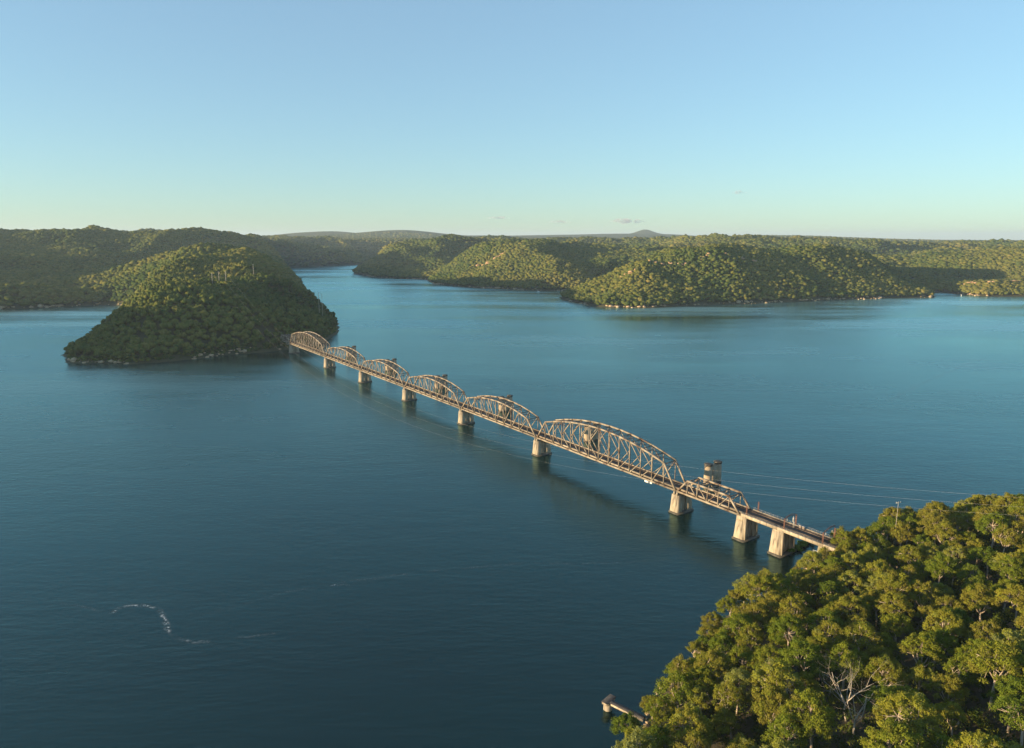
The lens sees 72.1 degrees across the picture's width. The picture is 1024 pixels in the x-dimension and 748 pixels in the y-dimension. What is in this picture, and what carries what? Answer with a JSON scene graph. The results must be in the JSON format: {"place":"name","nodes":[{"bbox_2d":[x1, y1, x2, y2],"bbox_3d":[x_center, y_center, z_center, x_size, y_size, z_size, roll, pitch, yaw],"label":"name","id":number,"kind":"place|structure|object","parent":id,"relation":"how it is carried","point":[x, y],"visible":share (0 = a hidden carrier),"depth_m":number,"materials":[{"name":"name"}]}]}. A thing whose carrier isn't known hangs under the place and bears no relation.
{"place":"outdoors","nodes":[
{"label":"outdoors","id":0,"kind":"place"},
{"bbox_2d":[2,237,362,364],"bbox_3d":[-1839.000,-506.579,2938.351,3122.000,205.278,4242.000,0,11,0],"label":"hill","id":1,"kind":"structure","parent":0,"point":[262,328],"depth_m":1005.77,"materials":[{"name":"green plant"}]},
{"bbox_2d":[0,224,370,306],"bbox_3d":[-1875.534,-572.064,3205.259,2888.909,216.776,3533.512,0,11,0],"label":"forest","id":2,"kind":"object","parent":1,"relation":"on","point":[79,257],"visible":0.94,"depth_m":2226.21,"materials":[{"name":"green plant"}]},
{"bbox_2d":[63,257,337,358],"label":"forest","id":3,"kind":"object","parent":1,"relation":"on","point":[169,283],"visible":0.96,"depth_m":1030.07,"materials":[{"name":"green plant"}]},
{"bbox_2d":[64,325,337,362],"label":"shore scrub","id":4,"kind":"object","parent":1,"relation":"on","point":[83,358],"visible":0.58,"depth_m":935.39,"materials":[{"name":"green plant"}]},
{"bbox_2d":[0,265,1023,747],"bbox_3d":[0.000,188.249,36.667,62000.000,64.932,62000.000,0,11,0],"label":"water","id":5,"kind":"structure","parent":0,"point":[286,549],"depth_m":441.62,"materials":[{"name":"blue liquid"}]},
{"bbox_2d":[280,331,864,559],"bbox_3d":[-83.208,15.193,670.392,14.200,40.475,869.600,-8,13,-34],"label":"railway bridge","id":6,"kind":"structure","parent":5,"relation":"in","point":[782,541],"depth_m":471.03,"materials":[{"name":"paint"}]},
{"bbox_2d":[601,694,645,723],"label":"jetty","id":7,"kind":"object","parent":5,"relation":"in","point":[608,702],"visible":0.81,"depth_m":238.77,"materials":[{"name":"concrete"}]},
{"bbox_2d":[703,460,721,484],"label":"stone pier","id":8,"kind":"structure","parent":5,"relation":"in","point":[710,474],"depth_m":461.54,"materials":[{"name":"stone"}]},
{"bbox_2d":[0,0,1023,239],"label":"sky","id":9,"kind":"structure","parent":0,"point":[890,119],"materials":[{"name":"blue"}]},
{"bbox_2d":[271,230,1018,257],"bbox_3d":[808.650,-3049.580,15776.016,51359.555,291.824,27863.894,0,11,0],"label":"mountains","id":10,"kind":"structure","parent":0,"point":[645,233],"depth_m":9122.37,"materials":[{"name":"green plant"}]},
{"bbox_2d":[291,232,1017,252],"bbox_3d":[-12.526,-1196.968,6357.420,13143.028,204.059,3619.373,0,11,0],"label":"forest","id":11,"kind":"object","parent":10,"relation":"on","point":[384,237],"visible":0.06,"depth_m":6740.17,"materials":[{"name":"green plant"}]},
{"bbox_2d":[354,239,1023,307],"bbox_3d":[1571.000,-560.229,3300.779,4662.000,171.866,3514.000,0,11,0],"label":"hill","id":12,"kind":"structure","parent":0,"point":[715,302],"depth_m":1814.93,"materials":[{"name":"green plant"}]},
{"bbox_2d":[366,275,987,307],"bbox_3d":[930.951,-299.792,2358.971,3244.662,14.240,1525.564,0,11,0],"label":"shore rocks","id":13,"kind":"object","parent":12,"relation":"on","point":[737,301],"visible":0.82,"depth_m":1827.31,"materials":[{"name":"stone"}]},
{"bbox_2d":[351,233,1023,284],"bbox_3d":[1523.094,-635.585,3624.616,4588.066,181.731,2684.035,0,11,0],"label":"forest","id":14,"kind":"object","parent":12,"relation":"on","point":[425,258],"visible":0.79,"depth_m":2831.86,"materials":[{"name":"green plant"}]},
{"bbox_2d":[455,243,1023,306],"bbox_3d":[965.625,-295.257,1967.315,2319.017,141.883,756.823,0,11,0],"label":"forest","id":15,"kind":"object","parent":12,"relation":"on","point":[779,263],"visible":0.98,"depth_m":1876.96,"materials":[{"name":"green plant"}]},
{"bbox_2d":[636,529,1023,747],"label":"ground","id":16,"kind":"structure","parent":0,"point":[910,662],"depth_m":217.87,"materials":[{"name":"green plant"}]},
{"bbox_2d":[609,711,642,734],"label":"gum tree","id":17,"kind":"object","parent":16,"relation":"on","point":[623,719],"visible":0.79,"depth_m":217.21,"materials":[{"name":"green plant"}]},
{"bbox_2d":[611,725,658,747],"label":"gum tree","id":18,"kind":"object","parent":16,"relation":"on","point":[631,738],"visible":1,"depth_m":193.62,"materials":[{"name":"green plant"}]},
{"bbox_2d":[642,696,677,726],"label":"gum tree","id":19,"kind":"object","parent":16,"relation":"on","point":[654,710],"visible":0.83,"depth_m":219.24,"materials":[{"name":"green plant"}]},
{"bbox_2d":[653,669,696,708],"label":"gum tree","id":20,"kind":"object","parent":16,"relation":"on","point":[684,685],"visible":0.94,"depth_m":223.96,"materials":[{"name":"green plant"}]},
{"bbox_2d":[669,653,694,672],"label":"gum tree","id":21,"kind":"object","parent":16,"relation":"on","point":[677,661],"visible":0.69,"depth_m":240.81,"materials":[{"name":"green plant"}]},
{"bbox_2d":[663,703,713,746],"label":"gum tree","id":22,"kind":"object","parent":16,"relation":"on","point":[699,721],"visible":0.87,"depth_m":198.76,"materials":[{"name":"green plant"}]},
{"bbox_2d":[668,728,710,747],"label":"gum tree","id":23,"kind":"object","parent":16,"relation":"on","point":[691,739],"visible":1,"depth_m":193.02,"materials":[{"name":"green plant"}]},
{"bbox_2d":[683,684,709,713],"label":"gum tree","id":24,"kind":"object","parent":16,"relation":"on","point":[700,696],"visible":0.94,"depth_m":220.62,"materials":[{"name":"green plant"}]},
{"bbox_2d":[684,665,718,705],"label":"gum tree","id":25,"kind":"object","parent":16,"relation":"on","point":[709,682],"visible":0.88,"depth_m":226.06,"materials":[{"name":"green plant"}]},
{"bbox_2d":[693,645,737,699],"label":"gum tree","id":26,"kind":"object","parent":16,"relation":"on","point":[716,659],"visible":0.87,"depth_m":230.27,"materials":[{"name":"green plant"}]},
{"bbox_2d":[707,631,734,653],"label":"gum tree","id":27,"kind":"object","parent":16,"relation":"on","point":[721,638],"visible":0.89,"depth_m":251.62,"materials":[{"name":"green plant"}]},
{"bbox_2d":[711,705,741,741],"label":"gum tree","id":28,"kind":"object","parent":16,"relation":"on","point":[726,717],"visible":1,"depth_m":206.43,"materials":[{"name":"green plant"}]},
{"bbox_2d":[716,595,737,615],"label":"gum tree","id":29,"kind":"object","parent":16,"relation":"on","point":[728,602],"visible":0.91,"depth_m":287.22,"materials":[{"name":"green plant"}]},
{"bbox_2d":[711,680,747,712],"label":"gum tree","id":30,"kind":"object","parent":16,"relation":"on","point":[728,688],"visible":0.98,"depth_m":213.81,"materials":[{"name":"green plant"}]},
{"bbox_2d":[719,667,758,716],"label":"gum tree","id":31,"kind":"object","parent":16,"relation":"on","point":[744,676],"visible":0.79,"depth_m":218.26,"materials":[{"name":"green plant"}]},
{"bbox_2d":[719,612,761,657],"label":"gum tree","id":32,"kind":"object","parent":16,"relation":"on","point":[733,623],"visible":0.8,"depth_m":255.03,"materials":[{"name":"green plant"}]},
{"bbox_2d":[726,644,757,668],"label":"gum tree","id":33,"kind":"object","parent":16,"relation":"on","point":[736,651],"visible":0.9,"depth_m":244.07,"materials":[{"name":"green plant"}]},
{"bbox_2d":[735,622,764,650],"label":"gum tree","id":34,"kind":"object","parent":16,"relation":"on","point":[759,635],"visible":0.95,"depth_m":249.87,"materials":[{"name":"green plant"}]},
{"bbox_2d":[739,602,774,638],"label":"gum tree","id":35,"kind":"object","parent":16,"relation":"on","point":[758,610],"visible":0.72,"depth_m":260.93,"materials":[{"name":"green plant"}]},
{"bbox_2d":[741,572,783,622],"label":"gum tree","id":36,"kind":"object","parent":16,"relation":"on","point":[765,583],"visible":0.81,"depth_m":277.90,"materials":[{"name":"green plant"}]},
{"bbox_2d":[749,642,783,674],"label":"gum tree","id":37,"kind":"object","parent":16,"relation":"on","point":[761,654],"visible":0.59,"depth_m":230.52,"materials":[{"name":"green plant"}]},
{"bbox_2d":[758,590,786,620],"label":"gum tree","id":38,"kind":"object","parent":16,"relation":"on","point":[773,597],"visible":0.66,"depth_m":266.16,"materials":[{"name":"green plant"}]},
{"bbox_2d":[751,684,797,744],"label":"gum tree","id":39,"kind":"object","parent":16,"relation":"on","point":[761,706],"visible":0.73,"depth_m":200.78,"materials":[{"name":"green plant"}]},
{"bbox_2d":[748,658,804,728],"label":"gum tree","id":40,"kind":"object","parent":16,"relation":"on","point":[770,674],"visible":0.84,"depth_m":208.00,"materials":[{"name":"green plant"}]},
{"bbox_2d":[760,712,810,747],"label":"gum tree","id":41,"kind":"object","parent":16,"relation":"on","point":[783,725],"visible":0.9,"depth_m":186.09,"materials":[{"name":"green plant"}]},
{"bbox_2d":[767,612,808,648],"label":"gum tree","id":42,"kind":"object","parent":16,"relation":"on","point":[792,623],"visible":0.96,"depth_m":243.93,"materials":[{"name":"green plant"}]},
{"bbox_2d":[775,593,807,637],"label":"gum tree","id":43,"kind":"object","parent":16,"relation":"on","point":[786,603],"visible":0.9,"depth_m":260.03,"materials":[{"name":"green plant"}]},
{"bbox_2d":[775,638,831,683],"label":"gum tree","id":44,"kind":"object","parent":16,"relation":"on","point":[800,647],"visible":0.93,"depth_m":220.05,"materials":[{"name":"green plant"}]},
{"bbox_2d":[785,671,822,692],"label":"gum tree","id":45,"kind":"object","parent":16,"relation":"on","point":[809,681],"visible":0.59,"depth_m":213.69,"materials":[{"name":"green plant"}]},
{"bbox_2d":[777,687,837,747],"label":"gum tree","id":46,"kind":"object","parent":16,"relation":"on","point":[811,701],"visible":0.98,"depth_m":187.00,"materials":[{"name":"green plant"}]},
{"bbox_2d":[798,574,822,594],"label":"gum tree","id":47,"kind":"object","parent":16,"relation":"on","point":[810,580],"visible":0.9,"depth_m":291.35,"materials":[{"name":"green plant"}]},
{"bbox_2d":[797,550,825,586],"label":"gum tree","id":48,"kind":"object","parent":16,"relation":"on","point":[816,557],"visible":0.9,"depth_m":308.00,"materials":[{"name":"green plant"}]},
{"bbox_2d":[806,635,837,678],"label":"gum tree","id":49,"kind":"object","parent":16,"relation":"on","point":[827,643],"visible":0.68,"depth_m":233.25,"materials":[{"name":"green plant"}]},
{"bbox_2d":[622,517,1023,747],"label":"undergrowth","id":50,"kind":"object","parent":16,"relation":"on","point":[975,712],"visible":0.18,"depth_m":224.35,"materials":[{"name":"green plant"}]},
{"bbox_2d":[803,607,844,636],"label":"gum tree","id":51,"kind":"object","parent":16,"relation":"on","point":[829,615],"visible":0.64,"depth_m":248.95,"materials":[{"name":"green plant"}]},
{"bbox_2d":[816,580,842,594],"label":"gum tree","id":52,"kind":"object","parent":16,"relation":"on","point":[827,588],"visible":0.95,"depth_m":280.98,"materials":[{"name":"green plant"}]},
{"bbox_2d":[809,618,851,659],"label":"gum tree","id":53,"kind":"object","parent":16,"relation":"on","point":[827,624],"visible":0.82,"depth_m":238.83,"materials":[{"name":"green plant"}]},
{"bbox_2d":[817,562,848,592],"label":"gum tree","id":54,"kind":"object","parent":16,"relation":"on","point":[825,572],"visible":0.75,"depth_m":295.19,"materials":[{"name":"green plant"}]},
{"bbox_2d":[828,530,857,550],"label":"gum tree","id":55,"kind":"object","parent":16,"relation":"on","point":[842,538],"visible":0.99,"depth_m":333.82,"materials":[{"name":"green plant"}]},
{"bbox_2d":[823,641,863,691],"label":"gum tree","id":56,"kind":"object","parent":16,"relation":"on","point":[843,653],"visible":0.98,"depth_m":214.51,"materials":[{"name":"green plant"}]},
{"bbox_2d":[836,550,865,583],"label":"gum tree","id":57,"kind":"object","parent":16,"relation":"on","point":[849,557],"visible":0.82,"depth_m":301.10,"materials":[{"name":"green plant"}]},
{"bbox_2d":[835,569,867,593],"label":"gum tree","id":58,"kind":"object","parent":16,"relation":"on","point":[849,577],"visible":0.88,"depth_m":282.79,"materials":[{"name":"green plant"}]},
{"bbox_2d":[833,591,870,620],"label":"gum tree","id":59,"kind":"object","parent":16,"relation":"on","point":[853,600],"visible":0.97,"depth_m":253.50,"materials":[{"name":"green plant"}]},
{"bbox_2d":[843,621,884,654],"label":"gum tree","id":60,"kind":"object","parent":16,"relation":"on","point":[860,628],"visible":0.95,"depth_m":232.56,"materials":[{"name":"green plant"}]},
{"bbox_2d":[855,543,887,576],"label":"gum tree","id":61,"kind":"object","parent":16,"relation":"on","point":[870,552],"visible":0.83,"depth_m":307.81,"materials":[{"name":"green plant"}]},
{"bbox_2d":[860,589,883,627],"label":"gum tree","id":62,"kind":"object","parent":16,"relation":"on","point":[871,597],"visible":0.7,"depth_m":261.89,"materials":[{"name":"green plant"}]},
{"bbox_2d":[858,560,894,582],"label":"gum tree","id":63,"kind":"object","parent":16,"relation":"on","point":[878,565],"visible":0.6,"depth_m":287.19,"materials":[{"name":"green plant"}]},
{"bbox_2d":[865,645,897,668],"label":"gum tree","id":64,"kind":"object","parent":16,"relation":"on","point":[881,652],"visible":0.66,"depth_m":226.16,"materials":[{"name":"green plant"}]},
{"bbox_2d":[863,571,899,611],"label":"gum tree","id":65,"kind":"object","parent":16,"relation":"on","point":[879,575],"visible":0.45,"depth_m":276.14,"materials":[{"name":"green plant"}]},
{"bbox_2d":[859,683,910,720],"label":"gum tree","id":66,"kind":"object","parent":16,"relation":"on","point":[884,690],"visible":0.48,"depth_m":192.80,"materials":[{"name":"green plant"}]},
{"bbox_2d":[862,654,909,686],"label":"gum tree","id":67,"kind":"object","parent":16,"relation":"on","point":[897,675],"visible":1,"depth_m":208.17,"materials":[{"name":"green plant"}]},
{"bbox_2d":[872,516,906,538],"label":"gum tree","id":68,"kind":"object","parent":16,"relation":"on","point":[888,521],"visible":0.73,"depth_m":344.10,"materials":[{"name":"green plant"}]},
{"bbox_2d":[857,717,931,747],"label":"gum tree","id":69,"kind":"object","parent":16,"relation":"on","point":[892,731],"visible":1,"depth_m":169.84,"materials":[{"name":"green plant"}]},
{"bbox_2d":[874,591,914,635],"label":"gum tree","id":70,"kind":"object","parent":16,"relation":"on","point":[889,597],"visible":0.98,"depth_m":249.90,"materials":[{"name":"green plant"}]},
{"bbox_2d":[878,612,915,649],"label":"gum tree","id":71,"kind":"object","parent":16,"relation":"on","point":[889,620],"visible":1,"depth_m":240.09,"materials":[{"name":"green plant"}]},
{"bbox_2d":[876,569,920,612],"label":"gum tree","id":72,"kind":"object","parent":16,"relation":"on","point":[890,581],"visible":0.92,"depth_m":260.82,"materials":[{"name":"green plant"}]},
{"bbox_2d":[885,520,916,548],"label":"gum tree","id":73,"kind":"object","parent":16,"relation":"on","point":[904,529],"visible":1,"depth_m":333.84,"materials":[{"name":"green plant"}]},
{"bbox_2d":[871,690,946,747],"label":"gum tree","id":74,"kind":"object","parent":16,"relation":"on","point":[922,711],"visible":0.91,"depth_m":179.18,"materials":[{"name":"green plant"}]},
{"bbox_2d":[894,564,925,596],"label":"gum tree","id":75,"kind":"object","parent":16,"relation":"on","point":[914,573],"visible":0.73,"depth_m":285.73,"materials":[{"name":"green plant"}]},
{"bbox_2d":[893,544,928,578],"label":"gum tree","id":76,"kind":"object","parent":16,"relation":"on","point":[902,551],"visible":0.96,"depth_m":300.63,"materials":[{"name":"green plant"}]},
{"bbox_2d":[897,631,946,668],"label":"gum tree","id":77,"kind":"object","parent":16,"relation":"on","point":[917,641],"visible":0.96,"depth_m":215.41,"materials":[{"name":"green plant"}]},
{"bbox_2d":[903,580,944,623],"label":"gum tree","id":78,"kind":"object","parent":16,"relation":"on","point":[927,589],"visible":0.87,"depth_m":256.13,"materials":[{"name":"green plant"}]},
{"bbox_2d":[906,663,942,692],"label":"gum tree","id":79,"kind":"object","parent":16,"relation":"on","point":[920,671],"visible":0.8,"depth_m":206.78,"materials":[{"name":"green plant"}]},
{"bbox_2d":[916,503,950,539],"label":"gum tree","id":80,"kind":"object","parent":16,"relation":"on","point":[939,508],"visible":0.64,"depth_m":340.70,"materials":[{"name":"green plant"}]},
{"bbox_2d":[916,511,955,543],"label":"gum tree","id":81,"kind":"object","parent":16,"relation":"on","point":[931,518],"visible":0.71,"depth_m":323.16,"materials":[{"name":"green plant"}]},
{"bbox_2d":[921,729,958,747],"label":"gum tree","id":82,"kind":"object","parent":16,"relation":"on","point":[939,739],"visible":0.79,"depth_m":171.70,"materials":[{"name":"green plant"}]},
{"bbox_2d":[924,551,960,583],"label":"gum tree","id":83,"kind":"object","parent":16,"relation":"on","point":[940,561],"visible":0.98,"depth_m":278.84,"materials":[{"name":"green plant"}]},
{"bbox_2d":[924,629,965,670],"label":"gum tree","id":84,"kind":"object","parent":16,"relation":"on","point":[947,640],"visible":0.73,"depth_m":219.23,"materials":[{"name":"green plant"}]},
{"bbox_2d":[927,521,963,549],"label":"gum tree","id":85,"kind":"object","parent":16,"relation":"on","point":[941,532],"visible":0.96,"depth_m":315.99,"materials":[{"name":"green plant"}]},
{"bbox_2d":[922,606,969,644],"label":"gum tree","id":86,"kind":"object","parent":16,"relation":"on","point":[956,627],"visible":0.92,"depth_m":227.80,"materials":[{"name":"green plant"}]},
{"bbox_2d":[929,673,970,705],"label":"gum tree","id":87,"kind":"object","parent":16,"relation":"on","point":[953,681],"visible":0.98,"depth_m":196.55,"materials":[{"name":"green plant"}]},
{"bbox_2d":[932,701,967,735],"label":"gum tree","id":88,"kind":"object","parent":16,"relation":"on","point":[945,711],"visible":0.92,"depth_m":186.41,"materials":[{"name":"green plant"}]},
{"bbox_2d":[932,594,970,623],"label":"gum tree","id":89,"kind":"object","parent":16,"relation":"on","point":[955,603],"visible":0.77,"depth_m":250.15,"materials":[{"name":"green plant"}]},
{"bbox_2d":[942,545,971,563],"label":"gum tree","id":90,"kind":"object","parent":16,"relation":"on","point":[953,551],"visible":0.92,"depth_m":295.49,"materials":[{"name":"green plant"}]},
{"bbox_2d":[942,653,981,695],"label":"gum tree","id":91,"kind":"object","parent":16,"relation":"on","point":[965,671],"visible":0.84,"depth_m":203.72,"materials":[{"name":"green plant"}]},
{"bbox_2d":[955,563,987,586],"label":"gum tree","id":92,"kind":"object","parent":16,"relation":"on","point":[972,571],"visible":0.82,"depth_m":273.04,"materials":[{"name":"green plant"}]},
{"bbox_2d":[946,729,1006,747],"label":"gum tree","id":93,"kind":"object","parent":16,"relation":"on","point":[976,740],"visible":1,"depth_m":160.56,"materials":[{"name":"green plant"}]},
{"bbox_2d":[959,583,997,621],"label":"gum tree","id":94,"kind":"object","parent":16,"relation":"on","point":[982,592],"visible":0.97,"depth_m":245.50,"materials":[{"name":"green plant"}]},
{"bbox_2d":[954,638,1003,691],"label":"gum tree","id":95,"kind":"object","parent":16,"relation":"on","point":[971,645],"visible":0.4,"depth_m":209.97,"materials":[{"name":"green plant"}]},
{"bbox_2d":[966,546,998,579],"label":"gum tree","id":96,"kind":"object","parent":16,"relation":"on","point":[981,552],"visible":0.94,"depth_m":286.07,"materials":[{"name":"green plant"}]},
{"bbox_2d":[964,619,1001,640],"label":"gum tree","id":97,"kind":"object","parent":16,"relation":"on","point":[977,626],"visible":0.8,"depth_m":221.57,"materials":[{"name":"green plant"}]},
{"bbox_2d":[973,511,1013,546],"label":"gum tree","id":98,"kind":"object","parent":16,"relation":"on","point":[995,517],"visible":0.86,"depth_m":300.78,"materials":[{"name":"green plant"}]},
{"bbox_2d":[965,640,1023,715],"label":"gum tree","id":99,"kind":"object","parent":16,"relation":"on","point":[996,650],"visible":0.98,"depth_m":193.02,"materials":[{"name":"green plant"}]},
{"bbox_2d":[985,694,1023,746],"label":"gum tree","id":100,"kind":"object","parent":16,"relation":"on","point":[1007,702],"visible":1,"depth_m":176.26,"materials":[{"name":"green plant"}]},
{"bbox_2d":[986,675,1023,732],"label":"gum tree","id":101,"kind":"object","parent":16,"relation":"on","point":[1015,688],"visible":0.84,"depth_m":185.32,"materials":[{"name":"green plant"}]},
{"bbox_2d":[986,628,1023,681],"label":"gum tree","id":102,"kind":"object","parent":16,"relation":"on","point":[1008,635],"visible":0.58,"depth_m":208.18,"materials":[{"name":"green plant"}]},
{"bbox_2d":[988,554,1023,581],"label":"gum tree","id":103,"kind":"object","parent":16,"relation":"on","point":[1013,564],"visible":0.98,"depth_m":266.20,"materials":[{"name":"green plant"}]},
{"bbox_2d":[991,583,1023,629],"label":"gum tree","id":104,"kind":"object","parent":16,"relation":"on","point":[1012,590],"visible":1,"depth_m":238.94,"materials":[{"name":"green plant"}]},
{"bbox_2d":[992,524,1023,551],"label":"gum tree","id":105,"kind":"object","parent":16,"relation":"on","point":[1000,534],"visible":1,"depth_m":289.47,"materials":[{"name":"green plant"}]},
{"bbox_2d":[1000,510,1023,546],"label":"gum tree","id":106,"kind":"object","parent":16,"relation":"on","point":[1018,523],"visible":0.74,"depth_m":301.29,"materials":[{"name":"green plant"}]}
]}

